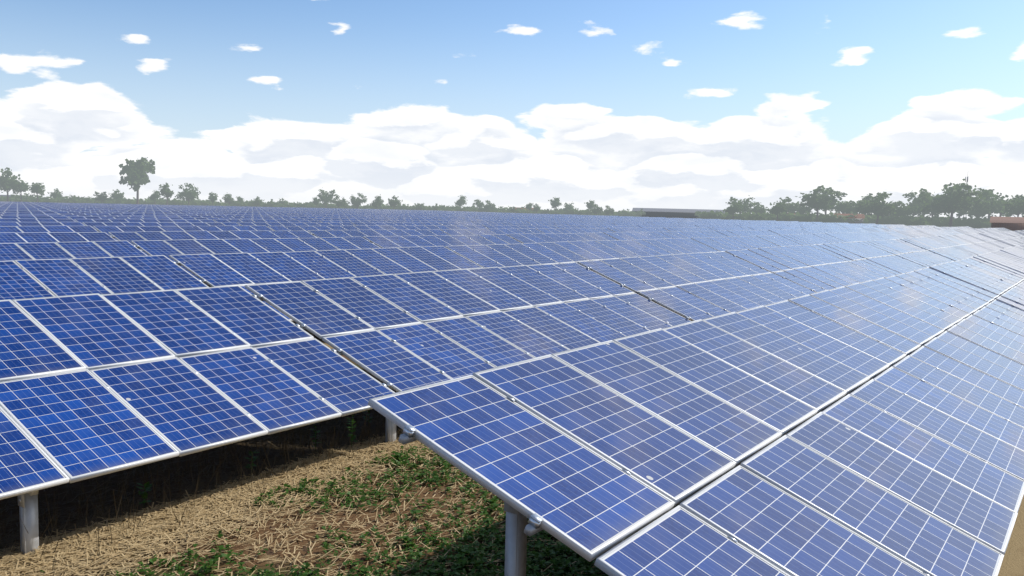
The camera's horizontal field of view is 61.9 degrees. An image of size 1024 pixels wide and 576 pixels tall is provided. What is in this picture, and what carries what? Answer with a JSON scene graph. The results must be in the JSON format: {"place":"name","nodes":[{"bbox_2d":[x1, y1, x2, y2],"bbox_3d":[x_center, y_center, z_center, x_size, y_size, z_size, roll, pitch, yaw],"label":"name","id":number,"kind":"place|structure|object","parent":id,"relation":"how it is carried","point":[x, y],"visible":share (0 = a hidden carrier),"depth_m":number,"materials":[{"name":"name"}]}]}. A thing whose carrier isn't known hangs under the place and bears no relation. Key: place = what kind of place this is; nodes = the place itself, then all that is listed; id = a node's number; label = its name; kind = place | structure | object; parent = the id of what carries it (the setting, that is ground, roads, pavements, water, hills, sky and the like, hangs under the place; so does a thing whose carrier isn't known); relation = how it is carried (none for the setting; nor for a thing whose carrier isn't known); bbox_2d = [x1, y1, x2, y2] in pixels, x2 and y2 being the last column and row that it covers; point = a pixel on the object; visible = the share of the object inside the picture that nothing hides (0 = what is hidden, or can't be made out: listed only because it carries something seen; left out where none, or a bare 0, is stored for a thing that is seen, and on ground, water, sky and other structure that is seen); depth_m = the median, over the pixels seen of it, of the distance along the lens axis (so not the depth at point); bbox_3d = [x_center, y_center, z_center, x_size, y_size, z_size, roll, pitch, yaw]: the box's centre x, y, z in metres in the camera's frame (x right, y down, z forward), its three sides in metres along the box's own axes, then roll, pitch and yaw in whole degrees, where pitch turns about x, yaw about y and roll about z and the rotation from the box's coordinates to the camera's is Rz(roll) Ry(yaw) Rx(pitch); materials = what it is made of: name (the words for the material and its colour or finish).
{"place":"outdoors","nodes":[
{"label":"outdoors","id":0,"kind":"place"},
{"bbox_2d":[0,291,1023,575],"bbox_3d":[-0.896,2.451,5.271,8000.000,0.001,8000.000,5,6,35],"label":"ground","id":1,"kind":"structure","parent":0,"point":[1012,563],"depth_m":8.07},
{"bbox_2d":[0,167,19,201],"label":"tree","id":2,"kind":"object","parent":1,"relation":"on","point":[7,182],"visible":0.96,"depth_m":334.44,"materials":[{"name":"green plant"}]},
{"bbox_2d":[13,179,30,201],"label":"tree","id":3,"kind":"object","parent":1,"relation":"on","point":[22,185],"visible":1,"depth_m":336.36,"materials":[{"name":"green plant"}]},
{"bbox_2d":[9,197,34,201],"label":"bush","id":4,"kind":"object","parent":1,"relation":"on","point":[28,200],"visible":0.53,"depth_m":346.79,"materials":[{"name":"green plant"}]},
{"bbox_2d":[10,194,43,200],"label":"bush","id":5,"kind":"object","parent":1,"relation":"on","point":[18,198],"visible":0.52,"depth_m":347.09,"materials":[{"name":"green plant"}]},
{"bbox_2d":[28,182,44,201],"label":"tree","id":6,"kind":"object","parent":1,"relation":"on","point":[36,188],"visible":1,"depth_m":334.80,"materials":[{"name":"green plant"}]},
{"bbox_2d":[30,196,59,202],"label":"bush","id":7,"kind":"object","parent":1,"relation":"on","point":[45,199],"visible":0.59,"depth_m":349.84,"materials":[{"name":"green plant"}]},
{"bbox_2d":[48,188,64,198],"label":"tree","id":8,"kind":"object","parent":1,"relation":"on","point":[56,194],"visible":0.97,"depth_m":359.03,"materials":[{"name":"green plant"}]},
{"bbox_2d":[64,198,90,202],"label":"bush","id":9,"kind":"object","parent":1,"relation":"on","point":[79,201],"visible":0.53,"depth_m":356.09,"materials":[{"name":"green plant"}]},
{"bbox_2d":[76,196,108,202],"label":"bush","id":10,"kind":"object","parent":1,"relation":"on","point":[91,199],"visible":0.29,"depth_m":361.27,"materials":[{"name":"green plant"}]},
{"bbox_2d":[93,191,107,201],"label":"tree","id":11,"kind":"object","parent":1,"relation":"on","point":[102,197],"visible":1,"depth_m":343.25,"materials":[{"name":"green plant"}]},
{"bbox_2d":[93,199,115,203],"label":"bush","id":12,"kind":"object","parent":1,"relation":"on","point":[106,202],"visible":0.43,"depth_m":356.86,"materials":[{"name":"green plant"}]},
{"bbox_2d":[109,189,125,199],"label":"tree","id":13,"kind":"object","parent":1,"relation":"on","point":[114,194],"visible":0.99,"depth_m":363.39,"materials":[{"name":"green plant"}]},
{"bbox_2d":[107,198,140,203],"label":"bush","id":14,"kind":"object","parent":1,"relation":"on","point":[125,201],"visible":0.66,"depth_m":363.37,"materials":[{"name":"green plant"}]},
{"bbox_2d":[118,157,154,203],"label":"tree","id":15,"kind":"object","parent":1,"relation":"on","point":[136,171],"visible":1,"depth_m":343.20,"materials":[{"name":"green plant"}]},
{"bbox_2d":[139,198,164,204],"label":"bush","id":16,"kind":"object","parent":1,"relation":"on","point":[146,201],"visible":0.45,"depth_m":366.90,"materials":[{"name":"green plant"}]},
{"bbox_2d":[148,190,160,200],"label":"tree","id":17,"kind":"object","parent":1,"relation":"on","point":[155,196],"visible":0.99,"depth_m":355.31,"materials":[{"name":"green plant"}]},
{"bbox_2d":[158,182,173,204],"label":"tree","id":18,"kind":"object","parent":1,"relation":"on","point":[166,192],"visible":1,"depth_m":345.32,"materials":[{"name":"green plant"}]},
{"bbox_2d":[162,198,198,204],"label":"bush","id":19,"kind":"object","parent":1,"relation":"on","point":[172,201],"visible":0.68,"depth_m":367.76,"materials":[{"name":"green plant"}]},
{"bbox_2d":[171,200,200,204],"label":"bush","id":20,"kind":"object","parent":1,"relation":"on","point":[180,202],"visible":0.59,"depth_m":368.25,"materials":[{"name":"green plant"}]},
{"bbox_2d":[174,183,200,204],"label":"tree","id":21,"kind":"object","parent":1,"relation":"on","point":[189,195],"visible":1,"depth_m":361.33,"materials":[{"name":"green plant"}]},
{"bbox_2d":[0,366,401,551],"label":"grass","id":22,"kind":"structure","parent":1,"relation":"on","point":[279,463],"depth_m":9.03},
{"bbox_2d":[0,356,422,573],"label":"straw stalks","id":23,"kind":"object","parent":1,"relation":"on","point":[197,486],"visible":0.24,"depth_m":8.68,"materials":[{"name":"beige plant"}]},
{"bbox_2d":[199,200,225,205],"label":"bush","id":24,"kind":"object","parent":1,"relation":"on","point":[205,203],"visible":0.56,"depth_m":379.81,"materials":[{"name":"green plant"}]},
{"bbox_2d":[208,192,217,205],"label":"tree","id":25,"kind":"object","parent":1,"relation":"on","point":[212,198],"visible":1,"depth_m":360.83,"materials":[{"name":"green plant"}]},
{"bbox_2d":[222,194,236,205],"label":"tree","id":26,"kind":"object","parent":1,"relation":"on","point":[227,198],"visible":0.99,"depth_m":371.04,"materials":[{"name":"green plant"}]},
{"bbox_2d":[227,201,255,206],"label":"bush","id":27,"kind":"object","parent":1,"relation":"on","point":[244,204],"visible":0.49,"depth_m":378.25,"materials":[{"name":"green plant"}]},
{"bbox_2d":[253,196,263,205],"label":"tree","id":28,"kind":"object","parent":1,"relation":"on","point":[258,202],"visible":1,"depth_m":371.92,"materials":[{"name":"green plant"}]},
{"bbox_2d":[245,199,275,206],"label":"bush","id":29,"kind":"object","parent":1,"relation":"on","point":[270,203],"visible":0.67,"depth_m":380.91,"materials":[{"name":"green plant"}]},
{"bbox_2d":[274,202,301,206],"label":"bush","id":30,"kind":"object","parent":1,"relation":"on","point":[285,205],"visible":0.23,"depth_m":381.61,"materials":[{"name":"green plant"}]},
{"bbox_2d":[293,203,320,207],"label":"bush","id":31,"kind":"object","parent":1,"relation":"on","point":[305,205],"visible":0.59,"depth_m":381.84,"materials":[{"name":"green plant"}]},
{"bbox_2d":[2,441,624,575],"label":"soil clods","id":32,"kind":"object","parent":1,"relation":"on","point":[270,552],"visible":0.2,"depth_m":7.75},
{"bbox_2d":[311,197,321,207],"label":"tree","id":33,"kind":"object","parent":1,"relation":"on","point":[315,200],"visible":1,"depth_m":368.83,"materials":[{"name":"green plant"}]},
{"bbox_2d":[317,189,336,207],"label":"tree","id":34,"kind":"object","parent":1,"relation":"on","point":[326,197],"visible":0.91,"depth_m":382.53,"materials":[{"name":"green plant"}]},
{"bbox_2d":[316,202,346,207],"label":"bush","id":35,"kind":"object","parent":1,"relation":"on","point":[323,206],"visible":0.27,"depth_m":392.18,"materials":[{"name":"green plant"}]},
{"bbox_2d":[332,195,346,207],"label":"tree","id":36,"kind":"object","parent":1,"relation":"on","point":[339,203],"visible":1,"depth_m":365.00,"materials":[{"name":"green plant"}]},
{"bbox_2d":[327,204,351,208],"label":"bush","id":37,"kind":"object","parent":1,"relation":"on","point":[335,206],"visible":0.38,"depth_m":387.48,"materials":[{"name":"green plant"}]},
{"bbox_2d":[347,193,366,208],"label":"tree","id":38,"kind":"object","parent":1,"relation":"on","point":[358,201],"visible":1,"depth_m":379.16,"materials":[{"name":"green plant"}]},
{"bbox_2d":[352,204,369,208],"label":"bush","id":39,"kind":"object","parent":1,"relation":"on","point":[364,207],"visible":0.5,"depth_m":390.57,"materials":[{"name":"green plant"}]},
{"bbox_2d":[369,194,383,207],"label":"tree","id":40,"kind":"object","parent":1,"relation":"on","point":[378,200],"visible":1,"depth_m":373.26,"materials":[{"name":"green plant"}]},
{"bbox_2d":[386,195,402,207],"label":"tree","id":41,"kind":"object","parent":1,"relation":"on","point":[394,203],"visible":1,"depth_m":374.58,"materials":[{"name":"green plant"}]},
{"bbox_2d":[0,421,805,575],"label":"straw","id":42,"kind":"object","parent":1,"relation":"on","point":[228,498],"visible":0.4,"depth_m":7.75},
{"bbox_2d":[397,204,413,209],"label":"bush","id":43,"kind":"object","parent":1,"relation":"on","point":[405,206],"visible":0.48,"depth_m":400.94,"materials":[{"name":"green plant"}]},
{"bbox_2d":[40,410,794,575],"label":"weeds","id":44,"kind":"object","parent":1,"relation":"on","point":[560,562],"visible":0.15,"depth_m":7.42,"materials":[{"name":"green plant"}]},
{"bbox_2d":[415,203,424,209],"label":"tree","id":45,"kind":"object","parent":1,"relation":"on","point":[420,206],"visible":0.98,"depth_m":392.42,"materials":[{"name":"green plant"}]},
{"bbox_2d":[408,203,440,209],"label":"bush","id":46,"kind":"object","parent":1,"relation":"on","point":[425,207],"visible":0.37,"depth_m":397.31,"materials":[{"name":"green plant"}]},
{"bbox_2d":[441,205,472,211],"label":"bush","id":47,"kind":"object","parent":1,"relation":"on","point":[456,207],"visible":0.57,"depth_m":395.19,"materials":[{"name":"green plant"}]},
{"bbox_2d":[455,195,466,206],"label":"tree","id":48,"kind":"object","parent":1,"relation":"on","point":[461,201],"visible":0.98,"depth_m":408.24,"materials":[{"name":"green plant"}]},
{"bbox_2d":[473,199,484,207],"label":"tree","id":49,"kind":"object","parent":1,"relation":"on","point":[479,203],"visible":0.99,"depth_m":406.71,"materials":[{"name":"green plant"}]},
{"bbox_2d":[483,200,495,208],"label":"tree","id":50,"kind":"object","parent":1,"relation":"on","point":[490,205],"visible":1,"depth_m":395.61,"materials":[{"name":"green plant"}]},
{"bbox_2d":[478,208,504,212],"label":"bush","id":51,"kind":"object","parent":1,"relation":"on","point":[486,210],"visible":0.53,"depth_m":394.60,"materials":[{"name":"green plant"}]},
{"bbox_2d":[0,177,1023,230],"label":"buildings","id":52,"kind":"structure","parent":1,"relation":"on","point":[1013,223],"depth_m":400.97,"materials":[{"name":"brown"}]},
{"bbox_2d":[498,207,525,212],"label":"bush","id":53,"kind":"object","parent":1,"relation":"on","point":[517,210],"visible":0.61,"depth_m":396.74,"materials":[{"name":"green plant"}]},
{"bbox_2d":[17,224,1023,575],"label":"solar panel supports","id":54,"kind":"object","parent":1,"relation":"on","point":[519,530],"visible":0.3,"depth_m":6.98,"materials":[{"name":"metal"}]},
{"bbox_2d":[0,201,1023,575],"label":"solar panels","id":55,"kind":"object","parent":54,"relation":"on","point":[672,411],"visible":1,"depth_m":9.46,"materials":[{"name":"blue glass"}]},
{"bbox_2d":[533,203,540,213],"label":"tree","id":56,"kind":"object","parent":1,"relation":"on","point":[537,207],"visible":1,"depth_m":386.25,"materials":[{"name":"green plant"}]},
{"bbox_2d":[539,208,565,213],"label":"bush","id":57,"kind":"object","parent":1,"relation":"on","point":[545,211],"visible":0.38,"depth_m":401.10,"materials":[{"name":"green plant"}]},
{"bbox_2d":[548,197,561,210],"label":"tree","id":58,"kind":"object","parent":1,"relation":"on","point":[555,203],"visible":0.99,"depth_m":403.38,"materials":[{"name":"green plant"}]},
{"bbox_2d":[563,203,573,210],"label":"tree","id":59,"kind":"object","parent":1,"relation":"on","point":[569,206],"visible":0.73,"depth_m":404.26,"materials":[{"name":"green plant"}]},
{"bbox_2d":[563,209,589,214],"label":"bush","id":60,"kind":"object","parent":1,"relation":"on","point":[579,212],"visible":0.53,"depth_m":391.81,"materials":[{"name":"green plant"}]},
{"bbox_2d":[564,208,593,214],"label":"bush","id":61,"kind":"object","parent":1,"relation":"on","point":[572,210],"visible":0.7,"depth_m":392.40,"materials":[{"name":"green plant"}]},
{"bbox_2d":[584,200,594,209],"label":"tree","id":62,"kind":"object","parent":1,"relation":"on","point":[589,205],"visible":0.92,"depth_m":399.60,"materials":[{"name":"green plant"}]},
{"bbox_2d":[591,204,602,214],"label":"tree","id":63,"kind":"object","parent":1,"relation":"on","point":[596,209],"visible":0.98,"depth_m":372.50,"materials":[{"name":"green plant"}]},
{"bbox_2d":[604,205,614,215],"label":"tree","id":64,"kind":"object","parent":1,"relation":"on","point":[608,211],"visible":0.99,"depth_m":371.24,"materials":[{"name":"green plant"}]},
{"bbox_2d":[618,209,645,216],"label":"bush","id":65,"kind":"object","parent":1,"relation":"on","point":[639,213],"visible":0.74,"depth_m":400.68,"materials":[{"name":"green plant"}]},
{"bbox_2d":[694,211,727,217],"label":"bush","id":66,"kind":"object","parent":1,"relation":"on","point":[698,213],"visible":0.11,"depth_m":348.88,"materials":[{"name":"green plant"}]},
{"bbox_2d":[697,210,739,219],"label":"bush","id":67,"kind":"object","parent":1,"relation":"on","point":[711,215],"visible":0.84,"depth_m":329.35,"materials":[{"name":"green plant"}]},
{"bbox_2d":[717,211,744,219],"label":"bush","id":68,"kind":"object","parent":1,"relation":"on","point":[741,215],"visible":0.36,"depth_m":332.54,"materials":[{"name":"green plant"}]},
{"bbox_2d":[722,202,743,219],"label":"tree","id":69,"kind":"object","parent":1,"relation":"on","point":[733,209],"visible":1,"depth_m":323.01,"materials":[{"name":"green plant"}]},
{"bbox_2d":[724,195,756,212],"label":"tree","id":70,"kind":"object","parent":1,"relation":"on","point":[745,205],"visible":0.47,"depth_m":352.49,"materials":[{"name":"green plant"}]},
{"bbox_2d":[745,201,769,213],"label":"tree","id":71,"kind":"object","parent":1,"relation":"on","point":[758,209],"visible":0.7,"depth_m":354.49,"materials":[{"name":"green plant"}]},
{"bbox_2d":[742,212,784,220],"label":"bush","id":72,"kind":"object","parent":1,"relation":"on","point":[750,216],"visible":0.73,"depth_m":324.59,"materials":[{"name":"green plant"}]},
{"bbox_2d":[767,201,788,220],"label":"tree","id":73,"kind":"object","parent":1,"relation":"on","point":[780,207],"visible":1,"depth_m":319.42,"materials":[{"name":"green plant"}]},
{"bbox_2d":[770,197,798,213],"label":"tree","id":74,"kind":"object","parent":1,"relation":"on","point":[791,208],"visible":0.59,"depth_m":345.13,"materials":[{"name":"green plant"}]},
{"bbox_2d":[775,211,814,217],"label":"bush","id":75,"kind":"object","parent":1,"relation":"on","point":[783,214],"visible":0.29,"depth_m":326.57,"materials":[{"name":"green plant"}]},
{"bbox_2d":[771,212,819,221],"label":"bush","id":76,"kind":"object","parent":1,"relation":"on","point":[807,218],"visible":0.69,"depth_m":322.82,"materials":[{"name":"green plant"}]},
{"bbox_2d":[793,202,812,214],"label":"tree","id":77,"kind":"object","parent":1,"relation":"on","point":[803,209],"visible":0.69,"depth_m":342.58,"materials":[{"name":"green plant"}]},
{"bbox_2d":[795,185,840,221],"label":"tree","id":78,"kind":"object","parent":1,"relation":"on","point":[816,201],"visible":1,"depth_m":316.90,"materials":[{"name":"green plant"}]},
{"bbox_2d":[818,187,847,214],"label":"tree","id":79,"kind":"object","parent":1,"relation":"on","point":[833,202],"visible":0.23,"depth_m":339.12,"materials":[{"name":"green plant"}]},
{"bbox_2d":[815,212,857,222],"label":"bush","id":80,"kind":"object","parent":1,"relation":"on","point":[830,217],"visible":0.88,"depth_m":316.61,"materials":[{"name":"green plant"}]},
{"bbox_2d":[825,216,858,222],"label":"bush","id":81,"kind":"object","parent":1,"relation":"on","point":[849,220],"visible":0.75,"depth_m":316.97,"materials":[{"name":"green plant"}]},
{"bbox_2d":[833,201,851,214],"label":"tree","id":82,"kind":"object","parent":1,"relation":"on","point":[839,208],"visible":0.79,"depth_m":334.22,"materials":[{"name":"green plant"}]},
{"bbox_2d":[840,201,864,213],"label":"tree","id":83,"kind":"object","parent":1,"relation":"on","point":[850,209],"visible":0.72,"depth_m":329.68,"materials":[{"name":"green plant"}]},
{"bbox_2d":[850,193,880,214],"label":"tree","id":84,"kind":"object","parent":1,"relation":"on","point":[868,197],"visible":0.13,"depth_m":330.77,"materials":[{"name":"green plant"}]},
{"bbox_2d":[856,192,896,223],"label":"tree","id":85,"kind":"object","parent":1,"relation":"on","point":[882,209],"visible":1,"depth_m":305.73,"materials":[{"name":"green plant"}]},
{"bbox_2d":[865,215,894,223],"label":"bush","id":86,"kind":"object","parent":1,"relation":"on","point":[871,221],"visible":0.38,"depth_m":319.02,"materials":[{"name":"green plant"}]},
{"bbox_2d":[871,215,924,224],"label":"bush","id":87,"kind":"object","parent":1,"relation":"on","point":[896,220],"visible":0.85,"depth_m":313.45,"materials":[{"name":"green plant"}]},
{"bbox_2d":[889,201,914,216],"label":"tree","id":88,"kind":"object","parent":1,"relation":"on","point":[902,209],"visible":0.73,"depth_m":315.68,"materials":[{"name":"green plant"}]},
{"bbox_2d":[893,215,931,225],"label":"bush","id":89,"kind":"object","parent":1,"relation":"on","point":[915,222],"visible":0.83,"depth_m":306.89,"materials":[{"name":"green plant"}]},
{"bbox_2d":[906,201,921,215],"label":"tree","id":90,"kind":"object","parent":1,"relation":"on","point":[913,204],"visible":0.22,"depth_m":329.87,"materials":[{"name":"green plant"}]},
{"bbox_2d":[902,188,934,214],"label":"tree","id":91,"kind":"object","parent":1,"relation":"on","point":[911,195],"visible":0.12,"depth_m":334.36,"materials":[{"name":"green plant"}]},
{"bbox_2d":[911,191,943,216],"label":"tree","id":92,"kind":"object","parent":1,"relation":"on","point":[924,201],"visible":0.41,"depth_m":314.58,"materials":[{"name":"green plant"}]},
{"bbox_2d":[913,215,956,221],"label":"bush","id":93,"kind":"object","parent":1,"relation":"on","point":[944,218],"visible":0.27,"depth_m":308.55,"materials":[{"name":"green plant"}]},
{"bbox_2d":[928,218,962,226],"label":"bush","id":94,"kind":"object","parent":1,"relation":"on","point":[939,223],"visible":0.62,"depth_m":303.84,"materials":[{"name":"green plant"}]},
{"bbox_2d":[920,179,982,226],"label":"tree","id":95,"kind":"object","parent":1,"relation":"on","point":[954,198],"visible":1,"depth_m":294.84,"materials":[{"name":"green plant"}]},
{"bbox_2d":[934,217,975,227],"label":"bush","id":96,"kind":"object","parent":1,"relation":"on","point":[957,219],"visible":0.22,"depth_m":306.76,"materials":[{"name":"green plant"}]},
{"bbox_2d":[941,219,970,226],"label":"bush","id":97,"kind":"object","parent":1,"relation":"on","point":[962,222],"visible":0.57,"depth_m":303.04,"materials":[{"name":"green plant"}]},
{"bbox_2d":[963,218,990,228],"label":"bush","id":98,"kind":"object","parent":1,"relation":"on","point":[979,224],"visible":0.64,"depth_m":301.78,"materials":[{"name":"green plant"}]},
{"bbox_2d":[953,188,1008,227],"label":"tree","id":99,"kind":"object","parent":1,"relation":"on","point":[982,206],"visible":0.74,"depth_m":305.34,"materials":[{"name":"green plant"}]},
{"bbox_2d":[968,216,1008,221],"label":"bush","id":100,"kind":"object","parent":1,"relation":"on","point":[978,218],"visible":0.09,"depth_m":306.04,"materials":[{"name":"green plant"}]},
{"bbox_2d":[977,190,1001,218],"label":"tree","id":101,"kind":"object","parent":1,"relation":"on","point":[989,198],"visible":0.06,"depth_m":321.00,"materials":[{"name":"green plant"}]},
{"bbox_2d":[989,199,1013,218],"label":"tree","id":102,"kind":"object","parent":1,"relation":"on","point":[1001,214],"visible":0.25,"depth_m":311.20,"materials":[{"name":"green plant"}]},
{"bbox_2d":[1003,198,1023,216],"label":"tree","id":103,"kind":"object","parent":1,"relation":"on","point":[1017,208],"visible":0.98,"depth_m":287.61,"materials":[{"name":"green plant"}]},
{"bbox_2d":[1011,195,1023,214],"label":"tree","id":104,"kind":"object","parent":1,"relation":"on","point":[1019,197],"visible":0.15,"depth_m":295.86,"materials":[{"name":"green plant"}]},
{"bbox_2d":[0,0,1023,218],"label":"sky","id":105,"kind":"structure","parent":0,"point":[620,105],"materials":[{"name":"blue"}]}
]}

